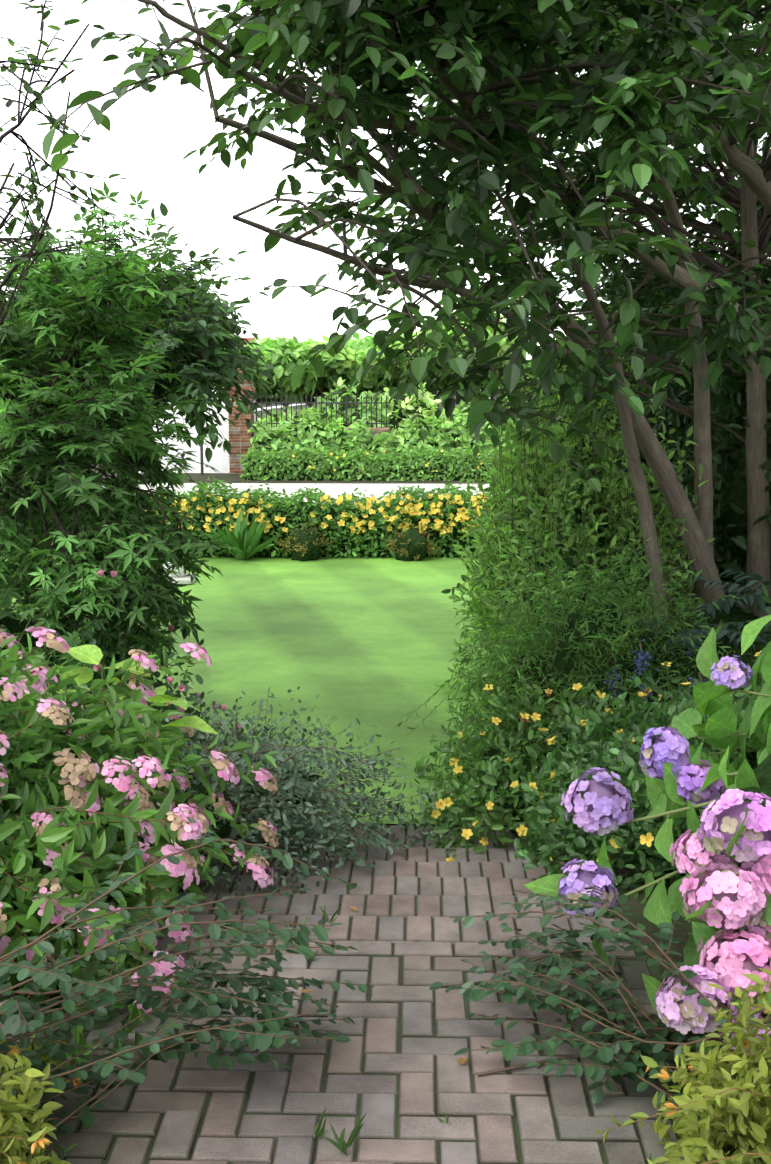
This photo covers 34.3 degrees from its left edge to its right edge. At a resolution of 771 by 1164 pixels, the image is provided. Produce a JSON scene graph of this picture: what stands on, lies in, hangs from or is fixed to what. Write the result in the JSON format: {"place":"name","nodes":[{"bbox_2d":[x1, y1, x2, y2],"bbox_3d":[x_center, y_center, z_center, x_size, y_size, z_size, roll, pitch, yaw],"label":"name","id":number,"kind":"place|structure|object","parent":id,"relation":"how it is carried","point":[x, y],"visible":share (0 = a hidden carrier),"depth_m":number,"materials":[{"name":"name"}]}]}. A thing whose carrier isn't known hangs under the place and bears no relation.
{"place":"outdoors","nodes":[
{"label":"outdoors","id":0,"kind":"place"},
{"bbox_2d":[133,337,254,369],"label":"house roof","id":1,"kind":"structure","parent":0,"point":[250,338],"depth_m":39.68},
{"bbox_2d":[200,445,203,474],"bbox_3d":[-4.145,-3.615,28.048,0.200,2.500,0.200,0,9,1],"label":"lamp post","id":2,"kind":"object","parent":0,"point":[201,460],"depth_m":28.16,"materials":[{"name":"metal"}]},
{"bbox_2d":[0,556,511,824],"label":"lawn","id":3,"kind":"structure","parent":0,"point":[368,642],"depth_m":9.20,"materials":[{"name":"green plant"}]},
{"bbox_2d":[164,552,197,584],"bbox_3d":[-2.087,-0.133,12.525,0.340,0.368,0.340,0,9,1],"label":"stone","id":4,"kind":"object","parent":3,"relation":"on","point":[183,579],"visible":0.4,"depth_m":12.41,"materials":[{"name":"stone"}]},
{"bbox_2d":[0,477,507,561],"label":"flower bed","id":5,"kind":"object","parent":3,"relation":"on","point":[432,524],"visible":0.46,"depth_m":14.25,"materials":[{"name":"green plant"}]},
{"bbox_2d":[435,212,714,723],"bbox_3d":[1.128,-0.708,7.630,1.628,3.087,2.401,0,9,1],"label":"shrub","id":6,"kind":"object","parent":3,"relation":"on","point":[577,515],"visible":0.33,"depth_m":7.28,"materials":[{"name":"green plant"}]},
{"bbox_2d":[397,510,757,821],"bbox_3d":[0.985,0.354,6.014,1.851,1.408,1.734,0,9,1],"label":"shrub","id":7,"kind":"object","parent":3,"relation":"on","point":[598,641],"visible":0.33,"depth_m":5.83,"materials":[{"name":"green plant"}]},
{"bbox_2d":[441,155,770,625],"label":"tree","id":8,"kind":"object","parent":3,"relation":"on","point":[728,402],"depth_m":8.23,"materials":[{"name":"green plant"}]},
{"bbox_2d":[545,568,770,712],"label":"mahonia shrub","id":9,"kind":"object","parent":3,"relation":"on","point":[736,620],"visible":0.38,"depth_m":5.85,"materials":[{"name":"green plant"}]},
{"bbox_2d":[26,824,714,1163],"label":"brick path","id":10,"kind":"structure","parent":0,"point":[488,1104],"depth_m":2.70,"materials":[{"name":"brown brick"}]},
{"bbox_2d":[34,904,659,1163],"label":"grass tufts","id":11,"kind":"object","parent":10,"relation":"on","point":[342,1145],"visible":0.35,"depth_m":2.48,"materials":[{"name":"green plant"}]},
{"bbox_2d":[23,826,733,1163],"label":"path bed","id":12,"kind":"object","parent":10,"relation":"on","point":[654,972],"visible":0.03,"depth_m":2.69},
{"bbox_2d":[0,0,770,410],"label":"sky","id":13,"kind":"structure","parent":0,"point":[147,141],"materials":[{"name":"white"}]},
{"bbox_2d":[2,390,770,1161],"bbox_3d":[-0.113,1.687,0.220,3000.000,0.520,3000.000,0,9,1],"label":"ground","id":14,"kind":"structure","parent":0,"point":[636,910],"depth_m":3.73,"materials":[{"name":"soil"}]},
{"bbox_2d":[0,1033,82,1163],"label":"golden spirea","id":15,"kind":"object","parent":14,"relation":"on","point":[14,1110],"visible":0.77,"depth_m":2.18,"materials":[{"name":"yellow plant"}]},
{"bbox_2d":[0,603,217,823],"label":"shrub","id":16,"kind":"object","parent":14,"relation":"on","point":[91,654],"visible":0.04,"depth_m":3.84,"materials":[{"name":"green plant"}]},
{"bbox_2d":[0,163,239,692],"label":"maple tree","id":17,"kind":"object","parent":14,"relation":"on","point":[53,432],"visible":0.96,"depth_m":5.19,"materials":[{"name":"green plant"}]},
{"bbox_2d":[0,0,168,403],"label":"twiggy tree branches","id":18,"kind":"object","parent":17,"relation":"attached to","point":[35,61],"visible":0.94,"depth_m":5.11,"materials":[{"name":"green plant"}]},
{"bbox_2d":[20,252,242,335],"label":"dark tree","id":19,"kind":"object","parent":14,"relation":"on","point":[217,301],"visible":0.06,"depth_m":59.49,"materials":[{"name":"green plant"}]},
{"bbox_2d":[0,626,279,1086],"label":"hydrangea shrub","id":20,"kind":"object","parent":14,"relation":"on","point":[72,811],"visible":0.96,"depth_m":3.11,"materials":[{"name":"green plant"}]},
{"bbox_2d":[44,562,242,843],"bbox_3d":[-1.045,0.500,5.043,1.060,1.181,1.132,0,9,1],"label":"shrub","id":21,"kind":"object","parent":14,"relation":"on","point":[169,679],"visible":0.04,"depth_m":5.01,"materials":[{"name":"green plant"}]},
{"bbox_2d":[0,188,287,462],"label":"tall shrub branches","id":22,"kind":"object","parent":14,"relation":"on","point":[204,350],"visible":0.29,"depth_m":8.68,"materials":[{"name":"green plant"}]},
{"bbox_2d":[139,386,229,472],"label":"white garden wall","id":23,"kind":"structure","parent":14,"relation":"on","point":[219,461],"depth_m":28.83,"materials":[{"name":"paint"}]},
{"bbox_2d":[0,831,373,1159],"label":"cotoneaster","id":24,"kind":"object","parent":14,"relation":"on","point":[15,1020],"visible":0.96,"depth_m":2.46,"materials":[{"name":"green plant"}]},
{"bbox_2d":[164,331,316,405],"bbox_3d":[-3.785,-4.936,32.983,4.197,3.759,3.298,0,9,1],"label":"tree","id":25,"kind":"object","parent":14,"relation":"on","point":[285,359],"visible":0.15,"depth_m":32.30,"materials":[{"name":"green plant"}]},
{"bbox_2d":[227,368,254,473],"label":"gate pillar","id":26,"kind":"structure","parent":14,"relation":"on","point":[240,437],"depth_m":28.62,"materials":[{"name":"red brick"}]},
{"bbox_2d":[69,682,473,910],"bbox_3d":[-0.601,0.721,4.683,1.923,0.881,2.009,0,9,1],"label":"cotoneaster shrub","id":27,"kind":"object","parent":14,"relation":"on","point":[221,829],"visible":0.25,"depth_m":4.50,"materials":[{"name":"green plant"}]},
{"bbox_2d":[257,396,289,411],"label":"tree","id":28,"kind":"object","parent":14,"relation":"on","point":[278,400],"depth_m":57.40,"materials":[{"name":"green plant"}]},
{"bbox_2d":[188,740,405,867],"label":"shrub","id":29,"kind":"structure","parent":14,"relation":"on","point":[380,839],"depth_m":4.57,"materials":[{"name":"green plant"}]},
{"bbox_2d":[102,483,491,505],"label":"pavement","id":30,"kind":"structure","parent":14,"relation":"on","point":[334,490],"depth_m":24.16,"materials":[{"name":"grey concrete"}]},
{"bbox_2d":[254,427,388,436],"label":"wall","id":31,"kind":"structure","parent":14,"relation":"on","point":[379,430],"depth_m":28.59,"materials":[{"name":"red brick"}]},
{"bbox_2d":[254,395,388,427],"bbox_3d":[-1.476,-3.930,28.743,3.100,0.750,0.040,0,9,1],"label":"iron railing","id":32,"kind":"object","parent":31,"relation":"on","point":[321,403],"visible":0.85,"depth_m":28.72,"materials":[{"name":"black metal"}]},
{"bbox_2d":[239,336,404,406],"bbox_3d":[-1.794,-5.464,37.030,4.344,3.557,5.284,5,10,29],"label":"tree","id":33,"kind":"object","parent":14,"relation":"on","point":[345,363],"visible":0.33,"depth_m":35.51,"materials":[{"name":"green plant"}]},
{"bbox_2d":[236,445,521,480],"bbox_3d":[4.803,-2.530,26.979,15.826,0.887,1.538,0,9,1],"label":"hedge","id":34,"kind":"object","parent":14,"relation":"on","point":[304,462],"visible":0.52,"depth_m":26.55,"materials":[{"name":"green plant"}]},
{"bbox_2d":[345,332,442,393],"bbox_3d":[0.249,-6.053,39.861,4.329,3.851,5.388,0,9,1],"label":"tree","id":35,"kind":"object","parent":14,"relation":"on","point":[365,342],"visible":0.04,"depth_m":39.02,"materials":[{"name":"green plant"}]},
{"bbox_2d":[247,407,541,454],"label":"border shrubs","id":36,"kind":"object","parent":14,"relation":"on","point":[313,429],"visible":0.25,"depth_m":27.75,"materials":[{"name":"green plant"}]},
{"bbox_2d":[257,376,546,437],"bbox_3d":[3.437,-3.741,31.264,14.889,2.748,4.716,0,9,1],"label":"border shrub","id":37,"kind":"object","parent":14,"relation":"on","point":[403,407],"visible":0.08,"depth_m":30.30,"materials":[{"name":"green plant"}]},
{"bbox_2d":[42,0,770,634],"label":"tree","id":38,"kind":"object","parent":14,"relation":"on","point":[634,102],"visible":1,"depth_m":4.26,"materials":[{"name":"green plant"}]},
{"bbox_2d":[108,585,770,918],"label":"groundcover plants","id":39,"kind":"object","parent":14,"relation":"on","point":[632,842],"visible":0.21,"depth_m":4.12,"materials":[{"name":"green plant"}]},
{"bbox_2d":[426,385,462,409],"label":"tree","id":40,"kind":"object","parent":14,"relation":"on","point":[433,390],"visible":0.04,"depth_m":51.16,"materials":[{"name":"green plant"}]},
{"bbox_2d":[384,312,520,400],"bbox_3d":[1.970,-5.552,35.335,4.285,4.243,5.317,0,9,1],"label":"tree","id":41,"kind":"object","parent":14,"relation":"on","point":[505,344],"visible":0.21,"depth_m":34.03,"materials":[{"name":"green plant"}]},
{"bbox_2d":[410,675,651,860],"bbox_3d":[0.747,0.762,5.298,1.289,0.725,1.721,0,9,1],"label":"yellow flower bush","id":42,"kind":"object","parent":14,"relation":"on","point":[500,770],"visible":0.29,"depth_m":5.16,"materials":[{"name":"green plant"}]},
{"bbox_2d":[525,359,556,377],"bbox_3d":[5.927,-5.876,40.149,5.014,3.420,4.144,6,11,33],"label":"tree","id":43,"kind":"object","parent":14,"relation":"on","point":[529,364],"depth_m":39.38,"materials":[{"name":"green plant"}]},
{"bbox_2d":[429,884,770,1122],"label":"cotoneaster","id":44,"kind":"object","parent":14,"relation":"on","point":[576,1004],"visible":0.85,"depth_m":2.66,"materials":[{"name":"green plant"}]},
{"bbox_2d":[524,615,770,1079],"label":"hydrangea","id":45,"kind":"object","parent":14,"relation":"on","point":[722,848],"visible":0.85,"depth_m":3.05,"materials":[{"name":"green plant"}]},
{"bbox_2d":[597,968,770,1163],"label":"golden spirea","id":46,"kind":"object","parent":14,"relation":"on","point":[752,1101],"visible":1,"depth_m":2.24,"materials":[{"name":"yellow plant"}]}
]}

